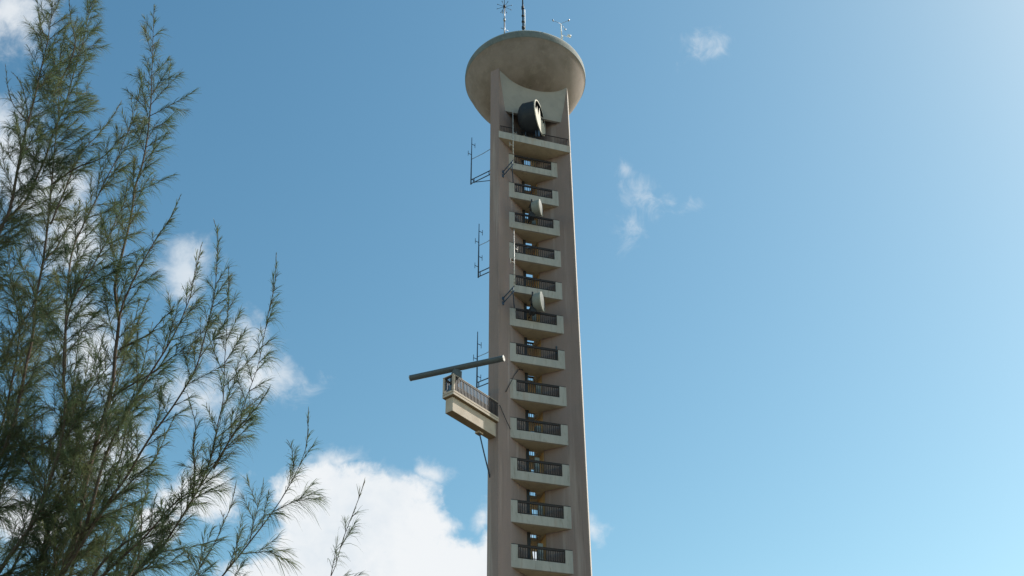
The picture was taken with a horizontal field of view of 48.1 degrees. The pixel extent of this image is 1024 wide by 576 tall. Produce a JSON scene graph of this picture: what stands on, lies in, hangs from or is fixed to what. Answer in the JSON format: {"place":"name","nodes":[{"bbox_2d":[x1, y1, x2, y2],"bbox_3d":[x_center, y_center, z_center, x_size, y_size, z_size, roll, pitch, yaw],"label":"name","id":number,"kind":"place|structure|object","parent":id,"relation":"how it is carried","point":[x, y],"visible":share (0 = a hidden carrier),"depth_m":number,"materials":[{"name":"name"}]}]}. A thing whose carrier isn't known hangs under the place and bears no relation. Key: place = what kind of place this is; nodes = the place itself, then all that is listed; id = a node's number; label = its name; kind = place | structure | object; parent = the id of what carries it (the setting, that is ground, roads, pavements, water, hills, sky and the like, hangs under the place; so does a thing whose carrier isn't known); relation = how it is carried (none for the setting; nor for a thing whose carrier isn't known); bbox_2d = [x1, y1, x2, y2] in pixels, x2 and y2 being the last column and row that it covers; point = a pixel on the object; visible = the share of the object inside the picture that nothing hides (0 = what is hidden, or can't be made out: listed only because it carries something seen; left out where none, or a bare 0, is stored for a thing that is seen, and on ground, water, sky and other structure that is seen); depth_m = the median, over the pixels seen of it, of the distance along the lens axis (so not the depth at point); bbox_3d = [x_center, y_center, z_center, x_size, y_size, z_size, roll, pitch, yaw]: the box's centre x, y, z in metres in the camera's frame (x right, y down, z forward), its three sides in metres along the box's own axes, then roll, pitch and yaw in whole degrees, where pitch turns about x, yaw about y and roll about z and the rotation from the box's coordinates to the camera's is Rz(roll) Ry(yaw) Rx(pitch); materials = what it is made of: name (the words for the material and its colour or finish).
{"place":"outdoors","nodes":[
{"label":"outdoors","id":0,"kind":"place"},
{"bbox_2d":[0,0,1023,575],"label":"sky","id":1,"kind":"structure","parent":0,"point":[799,224],"materials":[{"name":"blue"}]},
{"label":"ground","id":2,"kind":"structure","parent":0,"visible":0},
{"bbox_2d":[0,0,368,575],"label":"casuarina tree","id":3,"kind":"object","parent":2,"relation":"on","point":[77,534],"visible":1,"depth_m":14.43,"materials":[{"name":"green plant"}]},
{"bbox_2d":[442,30,591,575],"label":"lookout tower","id":4,"kind":"structure","parent":2,"relation":"on","point":[507,74],"depth_m":64.84,"materials":[{"name":"paint"}]},
{"bbox_2d":[409,355,504,389],"bbox_3d":[-2.868,4.851,58.799,5.271,2.058,0.657,-11,-38,13],"label":"radar scanner","id":5,"kind":"object","parent":4,"relation":"on","point":[456,370],"visible":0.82,"depth_m":59.07,"materials":[{"name":"paint"}]},
{"bbox_2d":[468,139,489,184],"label":"mast antenna","id":6,"kind":"object","parent":4,"relation":"attached to","point":[471,182],"visible":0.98,"depth_m":71.80,"materials":[{"name":"blue paint"}]},
{"bbox_2d":[473,332,488,388],"bbox_3d":[-1.469,3.852,63.553,1.298,3.820,0.505,-18,-40,21],"label":"mast antenna","id":7,"kind":"object","parent":4,"relation":"attached to","point":[477,383],"visible":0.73,"depth_m":63.19,"materials":[{"name":"blue paint"}]},
{"bbox_2d":[475,230,488,277],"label":"mast antenna","id":8,"kind":"object","parent":4,"relation":"attached to","point":[480,257],"visible":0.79,"depth_m":68.00,"materials":[{"name":"blue paint"}]},
{"bbox_2d":[497,0,511,32],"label":"ground plane antenna","id":9,"kind":"object","parent":4,"relation":"on","point":[504,7],"visible":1,"depth_m":78.01,"materials":[{"name":"metal"}]},
{"bbox_2d":[502,132,516,182],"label":"mast antenna","id":10,"kind":"object","parent":4,"relation":"attached to","point":[503,174],"visible":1,"depth_m":70.78,"materials":[{"name":"metal"}]},
{"bbox_2d":[502,247,517,307],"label":"mast antenna","id":11,"kind":"object","parent":4,"relation":"attached to","point":[514,281],"visible":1,"depth_m":65.05,"materials":[{"name":"metal"}]},
{"bbox_2d":[521,0,524,29],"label":"whip antenna","id":12,"kind":"object","parent":4,"relation":"on","point":[523,16],"visible":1,"depth_m":77.39,"materials":[{"name":"metal"}]},
{"bbox_2d":[518,100,545,138],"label":"drum antenna","id":13,"kind":"object","parent":4,"relation":"on","point":[531,122],"visible":0.98,"depth_m":73.14,"materials":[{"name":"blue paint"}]},
{"bbox_2d":[528,199,542,222],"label":"microwave dish","id":14,"kind":"object","parent":4,"relation":"attached to","point":[536,208],"visible":1,"depth_m":68.96,"materials":[{"name":"paint"}]},
{"bbox_2d":[529,292,544,317],"bbox_3d":[1.275,0.856,65.121,1.051,1.500,1.162,-11,-38,13],"label":"microwave dish","id":15,"kind":"object","parent":4,"relation":"attached to","point":[537,302],"visible":1,"depth_m":64.69,"materials":[{"name":"paint"}]},
{"bbox_2d":[552,19,570,39],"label":"weather mast","id":16,"kind":"object","parent":4,"relation":"on","point":[568,35],"visible":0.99,"depth_m":78.05,"materials":[{"name":"grey metal"}]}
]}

